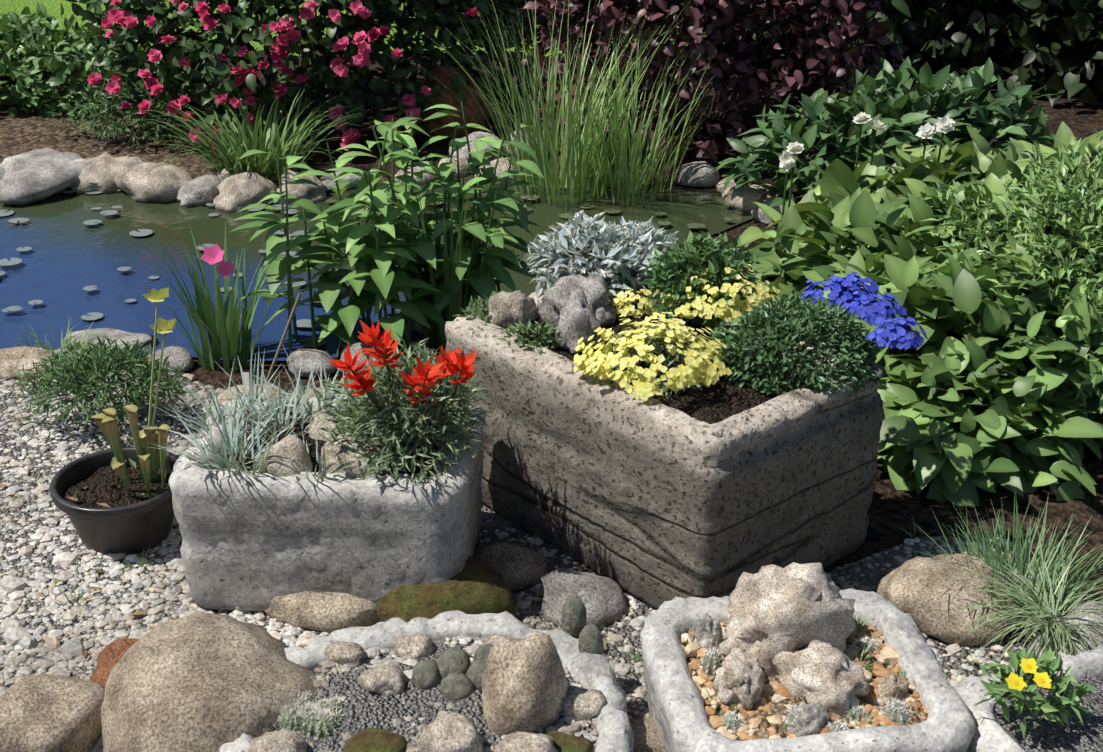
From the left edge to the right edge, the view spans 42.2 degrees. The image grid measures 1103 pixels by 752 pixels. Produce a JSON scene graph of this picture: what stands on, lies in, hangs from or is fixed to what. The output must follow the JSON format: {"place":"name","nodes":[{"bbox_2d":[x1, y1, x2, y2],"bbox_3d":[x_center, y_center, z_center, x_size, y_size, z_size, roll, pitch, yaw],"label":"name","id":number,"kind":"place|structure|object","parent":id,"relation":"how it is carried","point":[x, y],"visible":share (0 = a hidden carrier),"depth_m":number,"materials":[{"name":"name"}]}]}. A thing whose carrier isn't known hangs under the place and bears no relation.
{"place":"outdoors","nodes":[
{"label":"outdoors","id":0,"kind":"place"},
{"bbox_2d":[0,101,387,189],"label":"dirt bank","id":1,"kind":"structure","parent":0,"point":[22,131],"depth_m":5.53,"materials":[{"name":"soil"}]},
{"bbox_2d":[70,152,139,193],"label":"pond rock","id":2,"kind":"object","parent":1,"relation":"on","point":[101,171],"visible":0.69,"depth_m":4.94,"materials":[{"name":"stone"}]},
{"bbox_2d":[0,1,256,153],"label":"shrubs","id":3,"kind":"object","parent":1,"relation":"on","point":[30,46],"visible":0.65,"depth_m":5.87,"materials":[{"name":"green plant"}]},
{"bbox_2d":[130,157,144,162],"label":"pond rock","id":4,"kind":"object","parent":1,"relation":"on","point":[138,159],"visible":0.15,"depth_m":5.15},
{"bbox_2d":[217,169,234,181],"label":"pond rock","id":5,"kind":"object","parent":1,"relation":"on","point":[223,174],"visible":0.27,"depth_m":5.00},
{"bbox_2d":[66,0,543,145],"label":"rose bush","id":6,"kind":"object","parent":1,"relation":"on","point":[231,31],"visible":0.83,"depth_m":5.37,"materials":[{"name":"green plant"}]},
{"bbox_2d":[87,0,478,151],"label":"rose flowers","id":7,"kind":"object","parent":6,"relation":"attached to","point":[123,17],"visible":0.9,"depth_m":5.16,"materials":[{"name":"pink plant"}]},
{"bbox_2d":[320,171,361,191],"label":"pond rock","id":8,"kind":"object","parent":1,"relation":"on","point":[326,181],"visible":0.48,"depth_m":4.95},
{"bbox_2d":[394,166,434,184],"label":"pond rock","id":9,"kind":"object","parent":1,"relation":"on","point":[426,178],"visible":0.44,"depth_m":5.03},
{"bbox_2d":[438,156,470,177],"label":"pond rock","id":10,"kind":"object","parent":1,"relation":"on","point":[462,161],"visible":0.48,"depth_m":5.10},
{"bbox_2d":[474,157,527,186],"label":"pond rock","id":11,"kind":"object","parent":1,"relation":"on","point":[499,170],"visible":0.25,"depth_m":5.00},
{"bbox_2d":[243,292,301,384],"bbox_3d":[-0.469,0.221,2.761,0.151,0.301,1.576,-7,26,-14],"label":"stick and labels","id":12,"kind":"object","parent":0,"point":[246,375],"visible":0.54,"depth_m":3.35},
{"bbox_2d":[0,172,752,360],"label":"pond water","id":13,"kind":"structure","parent":0,"point":[68,257],"depth_m":4.38,"materials":[{"name":"liquid"}]},
{"bbox_2d":[0,164,4,180],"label":"pond rock","id":14,"kind":"object","parent":13,"relation":"on","point":[2,170],"visible":0.19,"depth_m":4.90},
{"bbox_2d":[0,147,84,204],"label":"pond rock","id":15,"kind":"object","parent":13,"relation":"on","point":[36,175],"visible":0.94,"depth_m":4.88,"materials":[{"name":"stone"}]},
{"bbox_2d":[114,162,192,201],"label":"pond rock","id":16,"kind":"object","parent":13,"relation":"on","point":[148,182],"visible":0.88,"depth_m":4.83,"materials":[{"name":"stone"}]},
{"bbox_2d":[176,173,220,206],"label":"pond rock","id":17,"kind":"object","parent":13,"relation":"on","point":[202,190],"visible":0.92,"depth_m":4.81,"materials":[{"name":"stone"}]},
{"bbox_2d":[213,172,275,212],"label":"pond rock","id":18,"kind":"object","parent":13,"relation":"on","point":[238,192],"visible":0.77,"depth_m":4.76,"materials":[{"name":"stone"}]},
{"bbox_2d":[276,169,326,203],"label":"pond rock","id":19,"kind":"object","parent":13,"relation":"on","point":[314,194],"visible":0.6,"depth_m":4.83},
{"bbox_2d":[0,185,733,353],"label":"lily pads","id":20,"kind":"object","parent":13,"relation":"on","point":[300,323],"visible":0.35,"depth_m":4.52,"materials":[{"name":"plant"}]},
{"bbox_2d":[0,364,1062,751],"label":"gravel ground","id":21,"kind":"structure","parent":0,"point":[500,522],"depth_m":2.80,"materials":[{"name":"gravel"}]},
{"bbox_2d":[0,346,65,379],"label":"pond rock","id":22,"kind":"object","parent":21,"relation":"on","point":[10,366],"visible":0.54,"depth_m":3.58,"materials":[{"name":"stone"}]},
{"bbox_2d":[11,336,192,425],"bbox_3d":[-1.030,-0.003,3.284,0.422,0.193,0.270,1,25,2],"label":"feathery plant","id":23,"kind":"object","parent":21,"relation":"on","point":[101,364],"visible":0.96,"depth_m":3.25,"materials":[{"name":"green plant"}]},
{"bbox_2d":[66,328,158,353],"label":"rock","id":24,"kind":"object","parent":21,"relation":"on","point":[146,339],"visible":0.5,"depth_m":3.75,"materials":[{"name":"stone"}]},
{"bbox_2d":[49,446,178,555],"bbox_3d":[-0.861,0.262,2.869,0.265,0.135,0.265,1,25,2],"label":"black pot","id":25,"kind":"object","parent":21,"relation":"on","point":[128,525],"visible":0.79,"depth_m":2.81,"materials":[{"name":"plastic"}]},
{"bbox_2d":[68,287,175,506],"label":"pitcher plants","id":26,"kind":"object","parent":25,"relation":"in","point":[147,455],"visible":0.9,"depth_m":2.84,"materials":[{"name":"green plant"}]},
{"bbox_2d":[90,638,139,687],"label":"red rock","id":27,"kind":"object","parent":21,"relation":"on","point":[110,655],"visible":0.21,"depth_m":2.44,"materials":[{"name":"stone"}]},
{"bbox_2d":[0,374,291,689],"bbox_3d":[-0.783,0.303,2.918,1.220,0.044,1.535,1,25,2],"label":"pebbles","id":28,"kind":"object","parent":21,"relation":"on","point":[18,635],"visible":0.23,"depth_m":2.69,"materials":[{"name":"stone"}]},
{"bbox_2d":[148,346,193,372],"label":"pond rock","id":29,"kind":"object","parent":21,"relation":"on","point":[178,355],"visible":0.58,"depth_m":3.61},
{"bbox_2d":[0,367,374,751],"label":"pebbles","id":30,"kind":"object","parent":21,"relation":"on","point":[108,624],"visible":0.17,"depth_m":2.74,"materials":[{"name":"gravel"}]},
{"bbox_2d":[0,674,104,751],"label":"boulder","id":31,"kind":"object","parent":30,"relation":"on","point":[48,713],"visible":0.88,"depth_m":2.25,"materials":[{"name":"stone"}]},
{"bbox_2d":[101,611,314,751],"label":"boulder","id":32,"kind":"object","parent":21,"relation":"on","point":[197,681],"visible":0.83,"depth_m":2.15,"materials":[{"name":"stone"}]},
{"bbox_2d":[205,383,285,419],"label":"rock","id":33,"kind":"object","parent":21,"relation":"on","point":[220,398],"visible":0.1,"depth_m":3.31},
{"bbox_2d":[284,387,347,401],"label":"rock","id":34,"kind":"object","parent":21,"relation":"on","point":[311,395],"depth_m":3.25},
{"bbox_2d":[264,591,380,632],"bbox_3d":[-0.418,0.406,2.639,0.246,0.068,0.152,6,26,12],"label":"rock","id":35,"kind":"object","parent":21,"relation":"on","point":[325,611],"visible":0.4,"depth_m":2.58,"materials":[{"name":"stone"}]},
{"bbox_2d":[168,394,485,611],"bbox_3d":[-0.408,0.241,2.726,0.545,0.302,0.381,2,25,4],"label":"trough","id":36,"kind":"object","parent":21,"relation":"on","point":[260,542],"visible":0.56,"depth_m":2.55,"materials":[{"name":"stone"}]},
{"bbox_2d":[235,409,273,433],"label":"rock","id":37,"kind":"object","parent":36,"relation":"on","point":[253,418],"visible":0.33,"depth_m":2.70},
{"bbox_2d":[261,435,312,476],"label":"rock","id":38,"kind":"object","parent":36,"relation":"on","point":[299,457],"visible":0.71,"depth_m":2.53,"materials":[{"name":"stone"}]},
{"bbox_2d":[149,333,492,487],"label":"trough plants","id":39,"kind":"object","parent":36,"relation":"on","point":[433,412],"visible":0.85,"depth_m":2.57,"materials":[{"name":"green plant"}]},
{"bbox_2d":[307,409,355,440],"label":"rock","id":40,"kind":"object","parent":36,"relation":"on","point":[316,422],"visible":0.27,"depth_m":2.66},
{"bbox_2d":[320,436,385,477],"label":"rock","id":41,"kind":"object","parent":36,"relation":"on","point":[351,470],"visible":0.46,"depth_m":2.54,"materials":[{"name":"stone"}]},
{"bbox_2d":[375,412,423,438],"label":"rock","id":42,"kind":"object","parent":36,"relation":"on","point":[390,428],"visible":0.04,"depth_m":2.67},
{"bbox_2d":[329,319,477,447],"bbox_3d":[-0.253,0.035,2.553,0.255,0.307,0.236,1,25,2],"label":"paintbrush","id":43,"kind":"object","parent":36,"relation":"on","point":[454,362],"visible":0.85,"depth_m":2.48,"materials":[{"name":"red plant"}]},
{"bbox_2d":[218,610,634,751],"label":"stone trough","id":44,"kind":"object","parent":21,"relation":"on","point":[613,727],"visible":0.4,"depth_m":2.23,"materials":[{"name":"stone"}]},
{"bbox_2d":[248,730,306,751],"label":"rock","id":45,"kind":"object","parent":44,"relation":"on","point":[284,741],"visible":0.98,"depth_m":2.08,"materials":[{"name":"stone"}]},
{"bbox_2d":[324,641,363,668],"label":"rock","id":46,"kind":"object","parent":44,"relation":"on","point":[340,654],"visible":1,"depth_m":2.29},
{"bbox_2d":[343,728,406,751],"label":"mossy rock","id":47,"kind":"object","parent":44,"relation":"on","point":[374,740],"visible":1,"depth_m":2.10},
{"bbox_2d":[358,663,409,694],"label":"rock","id":48,"kind":"object","parent":44,"relation":"on","point":[390,678],"visible":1,"depth_m":2.22,"materials":[{"name":"stone"}]},
{"bbox_2d":[393,634,433,658],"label":"rock","id":49,"kind":"object","parent":44,"relation":"on","point":[417,646],"visible":0.98,"depth_m":2.31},
{"bbox_2d":[412,659,440,689],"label":"stone","id":50,"kind":"object","parent":44,"relation":"on","point":[425,674],"visible":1,"depth_m":2.23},
{"bbox_2d":[271,635,597,751],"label":"pebbles","id":51,"kind":"object","parent":44,"relation":"on","point":[328,666],"visible":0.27,"depth_m":2.25,"materials":[{"name":"gravel"}]},
{"bbox_2d":[416,711,482,751],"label":"rock","id":52,"kind":"object","parent":44,"relation":"on","point":[447,731],"visible":1,"depth_m":2.08,"materials":[{"name":"stone"}]},
{"bbox_2d":[437,646,470,679],"bbox_3d":[-0.155,0.458,2.261,0.056,0.054,0.060,20,32,36],"label":"succulent","id":53,"kind":"object","parent":44,"relation":"on","point":[455,659],"visible":0.58,"depth_m":2.24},
{"bbox_2d":[441,673,473,700],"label":"stone","id":54,"kind":"object","parent":44,"relation":"on","point":[456,686],"visible":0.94,"depth_m":2.20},
{"bbox_2d":[466,659,486,688],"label":"stone","id":55,"kind":"object","parent":44,"relation":"on","point":[475,672],"visible":0.44,"depth_m":2.23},
{"bbox_2d":[473,643,492,660],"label":"stone","id":56,"kind":"object","parent":44,"relation":"on","point":[482,651],"visible":0.4,"depth_m":2.28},
{"bbox_2d":[483,635,508,645],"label":"rock","id":57,"kind":"object","parent":44,"relation":"on","point":[494,640],"visible":0.23,"depth_m":2.32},
{"bbox_2d":[482,631,567,735],"bbox_3d":[-0.042,0.461,2.167,0.148,0.168,0.118,-22,39,-39],"label":"upright rock","id":58,"kind":"object","parent":44,"relation":"on","point":[524,685],"visible":0.81,"depth_m":2.13,"materials":[{"name":"stone"}]},
{"bbox_2d":[493,731,557,751],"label":"rock","id":59,"kind":"object","parent":44,"relation":"on","point":[518,741],"visible":0.96,"depth_m":2.06,"materials":[{"name":"stone"}]},
{"bbox_2d":[546,731,592,751],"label":"mossy rock","id":60,"kind":"object","parent":44,"relation":"on","point":[564,742],"visible":0.58,"depth_m":2.10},
{"bbox_2d":[561,594,586,638],"bbox_3d":[0.037,0.401,2.362,0.042,0.092,0.045,1,25,2],"label":"succulent","id":61,"kind":"object","parent":44,"relation":"on","point":[574,619],"visible":0.73,"depth_m":2.34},
{"bbox_2d":[560,686,606,720],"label":"rock","id":62,"kind":"object","parent":44,"relation":"on","point":[583,704],"visible":0.94,"depth_m":2.17,"materials":[{"name":"stone"}]},
{"bbox_2d":[263,634,913,739],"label":"cacti spines","id":63,"kind":"object","parent":44,"relation":"on","point":[325,712],"visible":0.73,"depth_m":2.15},
{"bbox_2d":[578,624,603,654],"bbox_3d":[0.064,0.433,2.313,0.042,0.076,0.044,1,25,2],"label":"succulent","id":64,"kind":"object","parent":44,"relation":"on","point":[590,639],"visible":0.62,"depth_m":2.29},
{"bbox_2d":[376,556,514,621],"bbox_3d":[-0.200,0.392,2.624,0.270,0.107,0.209,1,25,2],"label":"mossy rock","id":65,"kind":"object","parent":21,"relation":"on","point":[475,586],"visible":0.42,"depth_m":2.57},
{"bbox_2d":[12,388,946,665],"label":"pebbles","id":66,"kind":"object","parent":21,"relation":"on","point":[292,394],"visible":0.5,"depth_m":2.78,"materials":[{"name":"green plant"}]},
{"bbox_2d":[473,543,547,590],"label":"rock","id":67,"kind":"object","parent":21,"relation":"on","point":[514,567],"visible":0.73,"depth_m":2.70,"materials":[{"name":"stone"}]},
{"bbox_2d":[0,378,1046,661],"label":"pebbles","id":68,"kind":"object","parent":21,"relation":"on","point":[84,652],"visible":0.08,"depth_m":2.70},
{"bbox_2d":[540,568,626,626],"bbox_3d":[0.059,0.402,2.643,0.162,0.072,0.157,1,25,2],"label":"rock","id":69,"kind":"object","parent":21,"relation":"on","point":[603,599],"visible":0.77,"depth_m":2.62,"materials":[{"name":"stone"}]},
{"bbox_2d":[380,611,907,736],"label":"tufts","id":70,"kind":"object","parent":21,"relation":"on","point":[861,654],"visible":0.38,"depth_m":2.25,"materials":[{"name":"green plant"}]},
{"bbox_2d":[629,717,665,751],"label":"rock","id":71,"kind":"object","parent":21,"relation":"on","point":[647,737],"visible":0.29,"depth_m":2.22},
{"bbox_2d":[445,269,883,609],"bbox_3d":[0.208,0.112,2.865,0.506,0.419,0.768,-20,32,-37],"label":"trough","id":72,"kind":"object","parent":21,"relation":"on","point":[716,490],"visible":0.65,"depth_m":2.62,"materials":[{"name":"stone"}]},
{"bbox_2d":[488,290,536,328],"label":"rock","id":73,"kind":"object","parent":72,"relation":"on","point":[504,308],"visible":0.96,"depth_m":2.88,"materials":[{"name":"stone"}]},
{"bbox_2d":[538,272,609,326],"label":"rock","id":74,"kind":"object","parent":72,"relation":"on","point":[557,295],"visible":0.58,"depth_m":2.88,"materials":[{"name":"stone"}]},
{"bbox_2d":[555,289,602,353],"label":"rock","id":75,"kind":"object","parent":72,"relation":"on","point":[578,320],"visible":0.9,"depth_m":2.76,"materials":[{"name":"stone"}]},
{"bbox_2d":[592,304,616,327],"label":"rock","id":76,"kind":"object","parent":72,"relation":"on","point":[605,316],"visible":0.44,"depth_m":2.87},
{"bbox_2d":[607,279,633,307],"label":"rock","id":77,"kind":"object","parent":72,"relation":"on","point":[611,298],"visible":0.15,"depth_m":2.98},
{"bbox_2d":[454,210,927,401],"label":"plants","id":78,"kind":"object","parent":72,"relation":"in","point":[625,249],"depth_m":2.72,"materials":[{"name":"plant"}]},
{"bbox_2d":[640,588,976,751],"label":"stone trough","id":79,"kind":"structure","parent":21,"relation":"on","point":[677,711],"depth_m":2.16,"materials":[{"name":"stone"}]},
{"bbox_2d":[681,619,927,740],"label":"tan pebbles","id":80,"kind":"object","parent":79,"relation":"on","point":[886,652],"visible":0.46,"depth_m":2.18,"materials":[{"name":"gravel"}]},
{"bbox_2d":[693,612,722,649],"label":"rock","id":81,"kind":"object","parent":80,"relation":"on","point":[707,630],"visible":0.81,"depth_m":2.28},
{"bbox_2d":[714,647,763,709],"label":"rock","id":82,"kind":"object","parent":80,"relation":"on","point":[739,677],"visible":0.98,"depth_m":2.16,"materials":[{"name":"stone"}]},
{"bbox_2d":[719,562,855,676],"bbox_3d":[0.374,0.372,2.286,0.236,0.148,0.175,-12,28,-24],"label":"rock","id":83,"kind":"object","parent":80,"relation":"on","point":[771,611],"visible":0.85,"depth_m":2.24,"materials":[{"name":"stone"}]},
{"bbox_2d":[877,674,908,705],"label":"rock","id":84,"kind":"object","parent":80,"relation":"on","point":[889,686],"visible":0.96,"depth_m":2.17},
{"bbox_2d":[785,704,830,736],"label":"rock","id":85,"kind":"object","parent":79,"relation":"on","point":[811,719],"visible":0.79,"depth_m":2.10,"materials":[{"name":"stone"}]},
{"bbox_2d":[772,640,869,715],"bbox_3d":[0.415,0.452,2.186,0.110,0.089,0.135,-14,28,-27],"label":"rock","id":86,"kind":"object","parent":79,"relation":"on","point":[830,678],"visible":0.92,"depth_m":2.16,"materials":[{"name":"stone"}]},
{"bbox_2d":[876,554,1022,645],"bbox_3d":[0.726,0.397,2.616,0.273,0.105,0.205,17,30,32],"label":"rock","id":87,"kind":"object","parent":21,"relation":"on","point":[906,587],"visible":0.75,"depth_m":2.55,"materials":[{"name":"stone"}]},
{"bbox_2d":[955,645,1102,751],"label":"stone trough","id":88,"kind":"object","parent":21,"relation":"on","point":[996,730],"visible":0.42,"depth_m":2.14,"materials":[{"name":"stone"}]},
{"bbox_2d":[972,647,1098,736],"bbox_3d":[0.714,0.456,2.103,0.170,0.106,0.156,-9,27,-19],"label":"flowering plant","id":89,"kind":"object","parent":88,"relation":"on","point":[1064,692],"depth_m":2.08,"materials":[{"name":"plant"}]},
{"bbox_2d":[1025,601,1102,660],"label":"ornamental grass","id":90,"kind":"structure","parent":21,"relation":"on","point":[1094,612],"depth_m":2.42,"materials":[{"name":"plant"}]},
{"bbox_2d":[0,0,1102,615],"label":"ground","id":91,"kind":"structure","parent":0,"point":[892,510],"depth_m":4.61,"materials":[{"name":"soil"}]},
{"bbox_2d":[54,348,81,363],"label":"pond rock","id":92,"kind":"object","parent":91,"relation":"on","point":[57,350],"visible":0.04,"depth_m":3.63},
{"bbox_2d":[200,244,233,276],"bbox_3d":[-0.777,-0.267,3.318,0.072,0.070,0.048,1,25,2],"label":"iris flower","id":93,"kind":"object","parent":91,"relation":"attached to","point":[213,254],"visible":1,"depth_m":3.33,"materials":[{"name":"pink plant"}]},
{"bbox_2d":[286,349,336,376],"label":"pond rock","id":94,"kind":"object","parent":91,"relation":"on","point":[314,355],"visible":0.83,"depth_m":3.58,"materials":[{"name":"stone"}]},
{"bbox_2d":[337,341,402,376],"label":"pond rock","id":95,"kind":"object","parent":91,"relation":"on","point":[355,347],"visible":0.21,"depth_m":3.58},
{"bbox_2d":[230,101,545,359],"bbox_3d":[-0.367,-0.372,3.650,0.858,0.627,0.528,-13,28,-26],"label":"plant","id":96,"kind":"object","parent":91,"relation":"on","point":[378,279],"visible":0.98,"depth_m":3.59,"materials":[{"name":"green plant"}]},
{"bbox_2d":[404,65,491,137],"bbox_3d":[-0.406,-1.083,5.579,0.342,0.282,0.240,-8,26,-16],"label":"brown rock","id":97,"kind":"object","parent":91,"relation":"on","point":[442,75],"visible":0.5,"depth_m":5.50,"materials":[{"name":"stone"}]},
{"bbox_2d":[449,131,502,165],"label":"pond rock","id":98,"kind":"object","parent":91,"relation":"on","point":[463,151],"visible":0.35,"depth_m":5.22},
{"bbox_2d":[504,131,543,157],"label":"pond rock","id":99,"kind":"object","parent":91,"relation":"on","point":[520,141],"depth_m":5.33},
{"bbox_2d":[12,0,1102,662],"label":"grasses","id":100,"kind":"object","parent":91,"relation":"on","point":[226,332],"visible":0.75,"depth_m":4.64,"materials":[{"name":"green plant"}]},
{"bbox_2d":[674,161,719,186],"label":"pond rock","id":101,"kind":"object","parent":91,"relation":"on","point":[699,174],"visible":0.98,"depth_m":4.99,"materials":[{"name":"stone"}]},
{"bbox_2d":[511,0,903,175],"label":"purple shrub","id":102,"kind":"object","parent":91,"relation":"on","point":[796,33],"visible":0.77,"depth_m":5.07,"materials":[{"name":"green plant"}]},
{"bbox_2d":[716,177,735,193],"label":"pond rock","id":103,"kind":"object","parent":91,"relation":"on","point":[720,186],"visible":0.38,"depth_m":4.91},
{"bbox_2d":[722,182,781,211],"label":"pond rock","id":104,"kind":"object","parent":91,"relation":"on","point":[740,198],"visible":0.52,"depth_m":4.75,"materials":[{"name":"stone"}]},
{"bbox_2d":[751,196,787,224],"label":"pond rock","id":105,"kind":"object","parent":91,"relation":"on","point":[758,214],"visible":0.38,"depth_m":4.64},
{"bbox_2d":[715,56,1056,206],"bbox_3d":[1.144,-0.828,4.814,1.282,0.480,0.728,-11,27,-22],"label":"leafy shrub","id":106,"kind":"object","parent":91,"relation":"on","point":[904,110],"visible":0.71,"depth_m":4.72,"materials":[{"name":"green plant"}]},
{"bbox_2d":[736,121,1102,505],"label":"leaf plants","id":107,"kind":"object","parent":91,"relation":"on","point":[967,397],"visible":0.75,"depth_m":3.23,"materials":[{"name":"plant"}]},
{"bbox_2d":[779,112,955,217],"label":"white flowers","id":108,"kind":"object","parent":107,"relation":"on","point":[945,125],"visible":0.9,"depth_m":4.22,"materials":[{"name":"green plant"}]},
{"bbox_2d":[921,125,1102,420],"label":"shrub","id":109,"kind":"object","parent":91,"relation":"on","point":[1087,216],"visible":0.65,"depth_m":3.35,"materials":[{"name":"green plant"}]},
{"bbox_2d":[267,639,909,737],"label":"small succulents","id":110,"kind":"object","parent":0,"point":[895,716],"visible":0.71,"depth_m":2.14,"materials":[{"name":"plant"}]},
{"bbox_2d":[388,0,1102,105],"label":"hedge","id":111,"kind":"object","parent":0,"point":[1056,43],"visible":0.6,"depth_m":6.16,"materials":[{"name":"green plant"}]}
]}

